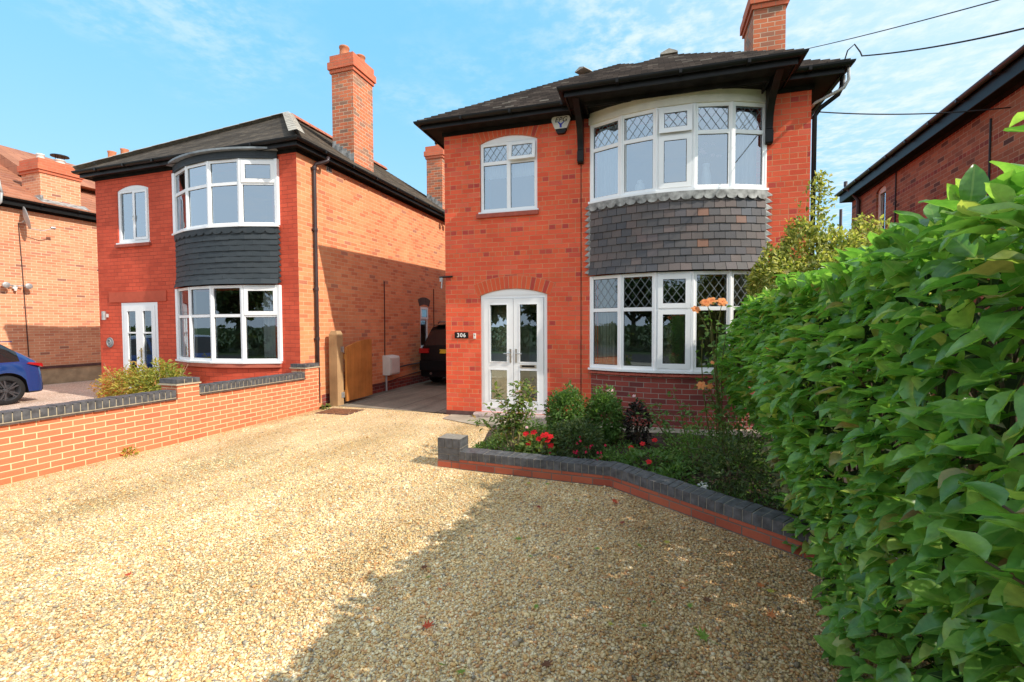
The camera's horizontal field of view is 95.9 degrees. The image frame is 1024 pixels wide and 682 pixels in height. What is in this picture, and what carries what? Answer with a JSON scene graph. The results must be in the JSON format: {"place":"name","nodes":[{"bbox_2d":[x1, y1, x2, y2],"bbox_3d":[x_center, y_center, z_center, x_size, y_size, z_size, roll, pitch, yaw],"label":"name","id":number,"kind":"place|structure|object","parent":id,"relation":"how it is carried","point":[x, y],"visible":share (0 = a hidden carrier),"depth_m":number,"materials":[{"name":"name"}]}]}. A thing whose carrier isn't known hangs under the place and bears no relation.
{"place":"outdoors","nodes":[
{"label":"outdoors","id":0,"kind":"place"},
{"bbox_2d":[0,380,101,410],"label":"neighbour drive","id":1,"kind":"structure","parent":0,"point":[61,392],"depth_m":11.76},
{"bbox_2d":[0,341,42,404],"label":"parked car","id":2,"kind":"object","parent":1,"relation":"on","point":[20,375],"visible":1,"depth_m":10.37,"materials":[{"name":"blue paint"}]},
{"bbox_2d":[88,356,190,397],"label":"golden shrub","id":3,"kind":"object","parent":1,"relation":"on","point":[146,379],"visible":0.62,"depth_m":9.12,"materials":[{"name":"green plant"}]},
{"bbox_2d":[71,44,445,406],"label":"detached house","id":4,"kind":"structure","parent":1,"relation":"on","point":[320,233],"depth_m":10.51,"materials":[{"name":"red brick"}]},
{"bbox_2d":[101,311,108,319],"bbox_3d":[-9.538,-0.595,10.825,0.084,0.200,0.121,0,2,18],"label":"wall lamp","id":5,"kind":"object","parent":4,"relation":"attached to","point":[104,314],"visible":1,"depth_m":10.78,"materials":[{"name":"grey plastic"}]},
{"bbox_2d":[106,337,113,346],"bbox_3d":[-9.465,0.033,10.868,0.240,0.240,0.036,0,2,18],"label":"door plaque","id":6,"kind":"object","parent":4,"relation":"attached to","point":[109,342],"depth_m":10.86,"materials":[{"name":"metal"}]},
{"bbox_2d":[116,185,150,244],"bbox_3d":[-8.616,-2.879,10.544,1.070,1.319,0.137,0,2,18],"label":"window","id":7,"kind":"structure","parent":4,"relation":"in","point":[134,189],"depth_m":10.54,"materials":[{"name":"white plastic"}]},
{"bbox_2d":[121,302,158,393],"bbox_3d":[-8.507,0.199,10.599,1.160,2.155,0.154,0,2,18],"label":"front door","id":8,"kind":"structure","parent":4,"relation":"in","point":[140,309],"depth_m":10.57,"materials":[{"name":"white plastic"}]},
{"bbox_2d":[189,290,197,355],"bbox_3d":[-6.995,-0.394,10.125,0.420,1.442,0.084,1,2,38],"label":"curtain","id":9,"kind":"object","parent":4,"relation":"hanging from","point":[196,331],"visible":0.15,"depth_m":10.05,"materials":[{"name":"white fabric"}]},
{"bbox_2d":[171,158,279,235],"bbox_3d":[-6.065,-2.955,9.491,2.902,1.345,0.483,0,2,18],"label":"bay window","id":10,"kind":"structure","parent":4,"relation":"in","point":[182,189],"depth_m":9.30,"materials":[{"name":"white plastic"}]},
{"bbox_2d":[175,285,282,363],"bbox_3d":[-6.053,-0.341,9.580,2.902,1.575,0.483,0,2,18],"label":"bay window","id":11,"kind":"structure","parent":4,"relation":"in","point":[245,313],"depth_m":9.36,"materials":[{"name":"white plastic"}]},
{"bbox_2d":[263,291,275,357],"bbox_3d":[-4.955,-0.381,9.473,0.300,1.442,0.084,0,2,6],"label":"curtain","id":12,"kind":"object","parent":4,"relation":"hanging from","point":[269,339],"visible":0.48,"depth_m":9.48,"materials":[{"name":"white fabric"}]},
{"bbox_2d":[382,355,399,390],"bbox_3d":[-3.157,0.837,12.138,0.246,0.930,0.460,0,2,18],"label":"meter box","id":13,"kind":"object","parent":4,"relation":"attached to","point":[391,364],"visible":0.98,"depth_m":11.96,"materials":[{"name":"white plastic"}]},
{"bbox_2d":[391,358,399,373],"bbox_3d":[-3.049,0.642,12.101,0.020,0.380,0.390,0,2,18],"label":"door","id":14,"kind":"structure","parent":13,"relation":"in","point":[395,362],"depth_m":12.10,"materials":[{"name":"white plastic"}]},
{"bbox_2d":[420,307,427,347],"bbox_3d":[-2.691,-0.412,14.067,0.120,1.250,0.532,0,2,18],"label":"window","id":15,"kind":"structure","parent":4,"relation":"in","point":[425,318],"depth_m":14.21,"materials":[{"name":"white plastic"}]},
{"bbox_2d":[340,377,446,412],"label":"driveway slabs","id":16,"kind":"structure","parent":0,"point":[404,397],"depth_m":10.63,"materials":[{"name":"grey concrete"}]},
{"bbox_2d":[419,321,445,381],"bbox_3d":[-1.029,0.275,15.084,1.930,1.834,4.900,0,2,18],"label":"parked car","id":17,"kind":"object","parent":16,"relation":"on","point":[432,351],"visible":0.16,"depth_m":13.00,"materials":[{"name":"black paint"}]},
{"bbox_2d":[347,379,445,413],"bbox_3d":[-0.343,1.125,17.074,4.000,0.001,16.050,0,2,19],"label":"driveway base","id":18,"kind":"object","parent":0,"point":[417,401],"visible":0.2,"depth_m":9.70,"materials":[{"name":"concrete"}]},
{"bbox_2d":[0,405,934,681],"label":"gravel drive","id":19,"kind":"structure","parent":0,"point":[350,431],"depth_m":3.46,"materials":[{"name":"beige gravel"}]},
{"bbox_2d":[120,446,138,457],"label":"weed","id":20,"kind":"object","parent":19,"relation":"on","point":[135,452],"visible":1,"depth_m":6.06,"materials":[{"name":"yellow plant"}]},
{"bbox_2d":[319,403,331,409],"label":"weed","id":21,"kind":"object","parent":19,"relation":"on","point":[324,407],"visible":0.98,"depth_m":9.41,"materials":[{"name":"green plant"}]},
{"bbox_2d":[316,408,362,414],"bbox_3d":[-3.417,1.406,9.175,0.730,0.037,0.550,0,2,15],"label":"drain cover","id":22,"kind":"object","parent":19,"relation":"on","point":[338,411],"visible":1,"depth_m":9.12,"materials":[{"name":"metal"}]},
{"bbox_2d":[416,620,434,630],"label":"fallen leaf","id":23,"kind":"object","parent":19,"relation":"on","point":[427,625],"visible":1,"depth_m":2.56,"materials":[{"name":"red plant"}]},
{"bbox_2d":[456,662,466,673],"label":"fallen leaf","id":24,"kind":"object","parent":19,"relation":"on","point":[460,671],"visible":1,"depth_m":2.22,"materials":[{"name":"green plant"}]},
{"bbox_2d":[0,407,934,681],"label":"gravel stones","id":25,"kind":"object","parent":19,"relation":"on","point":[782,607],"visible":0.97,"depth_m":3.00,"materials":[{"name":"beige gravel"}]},
{"bbox_2d":[533,657,554,667],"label":"fallen leaf","id":26,"kind":"object","parent":19,"relation":"on","point":[546,664],"visible":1,"depth_m":2.27,"materials":[{"name":"brown plant"}]},
{"bbox_2d":[413,0,856,430],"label":"detached house","id":27,"kind":"structure","parent":19,"relation":"on","point":[541,237],"depth_m":7.97,"materials":[{"name":"brick"}]},
{"bbox_2d":[439,276,452,288],"bbox_3d":[-1.245,-1.110,8.712,0.263,0.239,0.044,0,2,12],"label":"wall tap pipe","id":28,"kind":"object","parent":27,"relation":"attached to","point":[441,278],"depth_m":8.71,"materials":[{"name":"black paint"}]},
{"bbox_2d":[455,332,467,337],"bbox_3d":[-0.951,-0.109,8.696,0.272,0.116,0.020,0,2,16],"label":"house number","id":29,"kind":"object","parent":27,"relation":"attached to","point":[461,334],"visible":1,"depth_m":8.69,"materials":[{"name":"black paint"}]},
{"bbox_2d":[478,135,538,213],"bbox_3d":[-0.064,-3.020,8.371,1.128,1.377,0.151,0,2,16],"label":"window","id":30,"kind":"structure","parent":27,"relation":"in","point":[509,141],"depth_m":8.37,"materials":[{"name":"white plastic"}]},
{"bbox_2d":[481,289,546,413],"bbox_3d":[0.028,0.185,8.449,1.255,2.270,0.156,0,2,16],"label":"front door","id":31,"kind":"structure","parent":27,"relation":"in","point":[513,298],"depth_m":8.43,"materials":[{"name":"white plastic"}]},
{"bbox_2d":[529,308,536,400],"bbox_3d":[0.660,0.327,9.409,0.620,2.000,0.070,0,2,16],"label":"inner door","id":32,"kind":"structure","parent":27,"relation":"in","point":[532,311],"depth_m":9.45,"materials":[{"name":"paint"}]},
{"bbox_2d":[551,115,570,134],"bbox_3d":[0.851,-3.743,8.010,0.330,0.295,0.078,0,2,16],"label":"alarm box","id":33,"kind":"object","parent":27,"relation":"attached to","point":[561,124],"visible":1,"depth_m":7.98,"materials":[{"name":"white plastic"}]},
{"bbox_2d":[595,279,615,364],"bbox_3d":[1.586,-0.337,7.897,0.400,1.482,0.093,2,3,42],"label":"curtain","id":34,"kind":"object","parent":27,"relation":"hanging from","point":[606,337],"visible":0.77,"depth_m":7.87,"materials":[{"name":"white fabric"}]},
{"bbox_2d":[597,121,627,196],"bbox_3d":[1.653,-3.009,7.743,0.620,1.152,0.093,2,3,44],"label":"curtain","id":35,"kind":"object","parent":27,"relation":"hanging from","point":[607,172],"visible":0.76,"depth_m":7.77,"materials":[{"name":"white fabric"}]},
{"bbox_2d":[635,179,644,190],"bbox_3d":[2.092,-2.513,7.555,0.170,0.250,0.170,0,2,16],"label":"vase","id":36,"kind":"object","parent":27,"relation":"on","point":[640,185],"visible":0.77,"depth_m":7.50,"materials":[{"name":"white ceramic"}]},
{"bbox_2d":[663,315,678,362],"bbox_3d":[2.596,-0.085,7.650,0.340,1.066,0.340,0,2,16],"label":"vase","id":37,"kind":"object","parent":27,"relation":"on","point":[669,356],"visible":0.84,"depth_m":7.61,"materials":[{"name":"clear glass"}]},
{"bbox_2d":[588,271,763,373],"bbox_3d":[2.608,-0.296,7.473,2.773,1.600,0.463,0,2,16],"label":"bay window","id":38,"kind":"structure","parent":27,"relation":"in","point":[658,308],"depth_m":7.33,"materials":[{"name":"white plastic"}]},
{"bbox_2d":[588,101,768,203],"bbox_3d":[2.593,-2.997,7.370,2.773,1.335,0.485,0,2,16],"label":"bay window","id":39,"kind":"structure","parent":27,"relation":"in","point":[658,138],"depth_m":7.17,"materials":[{"name":"white plastic"}]},
{"bbox_2d":[698,142,721,183],"bbox_3d":[3.054,-2.772,7.269,0.470,0.778,0.174,0,2,16],"label":"vase","id":40,"kind":"object","parent":27,"relation":"on","point":[705,176],"visible":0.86,"depth_m":7.23,"materials":[{"name":"white ceramic"}]},
{"bbox_2d":[723,275,751,366],"bbox_3d":[3.597,-0.327,7.321,0.500,1.482,0.093,0,2,-6],"label":"curtain","id":41,"kind":"object","parent":27,"relation":"hanging from","point":[737,288],"visible":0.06,"depth_m":7.31,"materials":[{"name":"white fabric"}]},
{"bbox_2d":[725,111,756,183],"bbox_3d":[3.585,-3.000,7.230,0.500,1.152,0.093,0,2,-6],"label":"curtain","id":42,"kind":"object","parent":27,"relation":"hanging from","point":[745,159],"visible":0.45,"depth_m":7.23,"materials":[{"name":"white fabric"}]},
{"bbox_2d":[807,0,998,48],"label":"telephone wire","id":43,"kind":"object","parent":27,"relation":"attached to","point":[912,23],"visible":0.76,"depth_m":5.30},
{"bbox_2d":[811,107,1010,114],"bbox_3d":[6.003,-3.459,6.965,2.936,0.091,0.018,0,2,2],"label":"telephone wire","id":44,"kind":"object","parent":27,"relation":"attached to","point":[912,113],"visible":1,"depth_m":6.96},
{"bbox_2d":[844,28,1023,59],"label":"telephone wire","id":45,"kind":"object","parent":27,"relation":"attached to","point":[858,49],"visible":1,"depth_m":5.34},
{"bbox_2d":[635,518,642,527],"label":"fallen leaf","id":46,"kind":"object","parent":19,"relation":"on","point":[638,524],"visible":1,"depth_m":3.86,"materials":[{"name":"brown plant"}]},
{"bbox_2d":[438,433,899,566],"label":"planter wall","id":47,"kind":"structure","parent":19,"relation":"on","point":[756,522],"depth_m":4.54,"materials":[{"name":"brick"}]},
{"bbox_2d":[700,595,712,602],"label":"fallen leaf","id":48,"kind":"object","parent":19,"relation":"on","point":[708,599],"visible":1,"depth_m":2.80,"materials":[{"name":"brown plant"}]},
{"bbox_2d":[694,625,719,644],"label":"fallen leaf","id":49,"kind":"object","parent":19,"relation":"on","point":[703,635],"visible":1,"depth_m":2.47,"materials":[{"name":"green plant"}]},
{"bbox_2d":[766,608,775,620],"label":"fallen leaf","id":50,"kind":"object","parent":19,"relation":"on","point":[771,614],"visible":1,"depth_m":2.65,"materials":[{"name":"orange plant"}]},
{"bbox_2d":[0,0,1023,268],"label":"sky","id":51,"kind":"structure","parent":0,"point":[81,80],"materials":[{"name":"blue"}]},
{"bbox_2d":[443,414,760,436],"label":"garden path","id":52,"kind":"structure","parent":0,"point":[461,418],"depth_m":7.80,"materials":[{"name":"concrete"}]},
{"bbox_2d":[474,425,856,529],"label":"flower bed soil","id":53,"kind":"structure","parent":0,"point":[658,438],"depth_m":5.60,"materials":[{"name":"brown soil"}]},
{"bbox_2d":[472,437,514,450],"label":"bedding plant","id":54,"kind":"object","parent":53,"relation":"on","point":[488,445],"visible":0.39,"depth_m":5.82,"materials":[{"name":"green plant"}]},
{"bbox_2d":[468,378,542,451],"bbox_3d":[-0.069,0.940,5.783,0.940,0.981,0.441,0,2,19],"label":"rose bush","id":55,"kind":"object","parent":53,"relation":"on","point":[512,426],"visible":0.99,"depth_m":5.76,"materials":[{"name":"green plant"}]},
{"bbox_2d":[485,430,540,450],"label":"bedding plant","id":56,"kind":"object","parent":53,"relation":"on","point":[497,444],"visible":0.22,"depth_m":6.09,"materials":[{"name":"green plant"}]},
{"bbox_2d":[517,416,546,438],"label":"bedding plant","id":57,"kind":"object","parent":53,"relation":"on","point":[540,426],"visible":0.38,"depth_m":6.80,"materials":[{"name":"green plant"}]},
{"bbox_2d":[511,430,562,455],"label":"geranium","id":58,"kind":"object","parent":53,"relation":"on","point":[541,439],"visible":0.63,"depth_m":5.48,"materials":[{"name":"red plant"}]},
{"bbox_2d":[543,380,588,445],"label":"green shrub","id":59,"kind":"object","parent":53,"relation":"on","point":[563,399],"visible":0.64,"depth_m":6.19,"materials":[{"name":"green plant"}]},
{"bbox_2d":[546,414,608,459],"bbox_3d":[0.757,1.202,5.515,0.823,0.636,0.622,0,2,19],"label":"fuchsia","id":60,"kind":"object","parent":53,"relation":"on","point":[566,429],"visible":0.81,"depth_m":5.41,"materials":[{"name":"green plant"}]},
{"bbox_2d":[583,384,625,444],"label":"green shrub","id":61,"kind":"object","parent":53,"relation":"on","point":[609,410],"visible":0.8,"depth_m":6.16,"materials":[{"name":"green plant"}]},
{"bbox_2d":[590,446,637,465],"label":"bedding plant","id":62,"kind":"object","parent":53,"relation":"on","point":[604,456],"visible":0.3,"depth_m":5.19,"materials":[{"name":"green plant"}]},
{"bbox_2d":[621,397,653,446],"bbox_3d":[1.653,1.102,6.072,0.452,0.719,0.433,0,2,19],"label":"dark heuchera","id":63,"kind":"object","parent":53,"relation":"on","point":[628,425],"visible":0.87,"depth_m":6.04,"materials":[{"name":"purple plant"}]},
{"bbox_2d":[613,438,684,476],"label":"geranium","id":64,"kind":"object","parent":53,"relation":"on","point":[639,453],"visible":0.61,"depth_m":5.08,"materials":[{"name":"green plant"}]},
{"bbox_2d":[471,424,831,519],"bbox_3d":[1.270,1.438,5.243,4.290,0.280,3.452,0,2,19],"label":"ground cover","id":65,"kind":"object","parent":53,"relation":"on","point":[628,443],"visible":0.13,"depth_m":5.57,"materials":[{"name":"green plant"}]},
{"bbox_2d":[627,394,677,449],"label":"rose bush","id":66,"kind":"object","parent":53,"relation":"on","point":[660,420],"visible":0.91,"depth_m":5.86,"materials":[{"name":"green plant"}]},
{"bbox_2d":[653,461,700,484],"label":"bedding plant","id":67,"kind":"object","parent":53,"relation":"on","point":[668,470],"visible":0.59,"depth_m":4.71,"materials":[{"name":"green plant"}]},
{"bbox_2d":[659,387,703,453],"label":"rose bush","id":68,"kind":"object","parent":53,"relation":"on","point":[686,413],"visible":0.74,"depth_m":5.79,"materials":[{"name":"green plant"}]},
{"bbox_2d":[655,415,734,481],"bbox_3d":[1.982,1.144,5.030,0.844,0.786,0.657,0,2,19],"label":"dark shrub","id":69,"kind":"object","parent":53,"relation":"on","point":[690,463],"visible":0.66,"depth_m":4.99,"materials":[{"name":"green plant"}]},
{"bbox_2d":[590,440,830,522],"bbox_3d":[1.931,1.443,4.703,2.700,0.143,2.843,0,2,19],"label":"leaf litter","id":70,"kind":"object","parent":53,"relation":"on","point":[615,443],"visible":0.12,"depth_m":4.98,"materials":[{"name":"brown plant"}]},
{"bbox_2d":[691,297,735,466],"bbox_3d":[2.142,0.491,4.855,0.404,1.876,0.806,1,2,35],"label":"rose bush","id":71,"kind":"object","parent":53,"relation":"on","point":[707,302],"visible":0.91,"depth_m":4.74,"materials":[{"name":"green plant"}]},
{"bbox_2d":[693,381,735,471],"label":"rose bush","id":72,"kind":"object","parent":53,"relation":"on","point":[701,385],"visible":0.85,"depth_m":4.83,"materials":[{"name":"green plant"}]},
{"bbox_2d":[689,424,773,502],"bbox_3d":[2.078,1.163,4.379,0.798,0.802,0.760,0,2,19],"label":"dark shrub","id":73,"kind":"object","parent":53,"relation":"on","point":[733,485],"visible":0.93,"depth_m":4.30,"materials":[{"name":"green plant"}]},
{"bbox_2d":[699,397,773,478],"bbox_3d":[2.510,0.973,5.092,0.851,1.095,1.000,0,2,19],"label":"dark shrub","id":74,"kind":"object","parent":53,"relation":"on","point":[737,426],"visible":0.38,"depth_m":5.04,"materials":[{"name":"green plant"}]},
{"bbox_2d":[758,424,797,515],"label":"pale leaved plant","id":75,"kind":"object","parent":53,"relation":"on","point":[772,462],"visible":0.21,"depth_m":3.75,"materials":[{"name":"green plant"}]},
{"bbox_2d":[758,433,843,515],"bbox_3d":[2.376,1.173,3.808,0.583,0.825,0.731,0,2,19],"label":"dark shrub","id":76,"kind":"object","parent":53,"relation":"on","point":[777,501],"visible":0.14,"depth_m":3.85,"materials":[{"name":"green plant"}]},
{"bbox_2d":[740,169,936,435],"bbox_3d":[4.262,-0.380,6.030,2.466,3.711,1.327,0,2,3],"label":"variegated shrub","id":77,"kind":"object","parent":53,"relation":"on","point":[823,249],"visible":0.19,"depth_m":5.92,"materials":[{"name":"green plant"}]},
{"label":"ground","id":78,"kind":"structure","parent":0,"visible":0},
{"bbox_2d":[0,145,128,384],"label":"detached house","id":79,"kind":"structure","parent":78,"relation":"on","point":[50,320],"depth_m":14.04,"materials":[{"name":"orange brick"}]},
{"bbox_2d":[1,282,32,290],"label":"security light","id":80,"kind":"object","parent":79,"relation":"attached to","point":[15,287],"visible":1,"depth_m":13.14,"materials":[{"name":"white plastic"}]},
{"bbox_2d":[17,206,55,230],"bbox_3d":[-13.789,-3.526,13.442,0.604,0.620,0.734,0,2,19],"label":"satellite dish","id":81,"kind":"object","parent":79,"relation":"attached to","point":[26,220],"visible":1,"depth_m":13.14,"materials":[{"name":"grey plastic"}]},
{"bbox_2d":[0,362,319,485],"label":"boundary wall","id":82,"kind":"structure","parent":78,"relation":"on","point":[41,440],"depth_m":6.29,"materials":[{"name":"brick"}]},
{"bbox_2d":[329,331,344,405],"bbox_3d":[-3.748,0.631,9.898,0.232,1.700,0.200,0,2,17],"label":"gate post","id":83,"kind":"object","parent":78,"relation":"on","point":[336,378],"visible":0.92,"depth_m":9.82,"materials":[{"name":"brown wood"}]},
{"bbox_2d":[343,339,372,400],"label":"wooden gate","id":84,"kind":"structure","parent":83,"relation":"attached to","point":[357,356],"depth_m":10.41,"materials":[{"name":"brown wood"}]},
{"bbox_2d":[708,112,1023,681],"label":"hedge","id":85,"kind":"object","parent":78,"relation":"on","point":[886,351],"visible":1,"depth_m":1.78,"materials":[{"name":"green plant"}]},
{"label":"right plot","id":86,"kind":"structure","parent":0,"visible":0},
{"bbox_2d":[834,45,1023,395],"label":"detached house","id":87,"kind":"structure","parent":86,"relation":"on","point":[931,158],"depth_m":8.38,"materials":[{"name":"brick"}]},
{"bbox_2d":[878,186,885,228],"bbox_3d":[9.055,-3.114,11.233,0.075,1.277,0.540,0,2,19],"label":"window","id":88,"kind":"structure","parent":87,"relation":"in","point":[882,193],"depth_m":11.36,"materials":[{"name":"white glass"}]}
]}

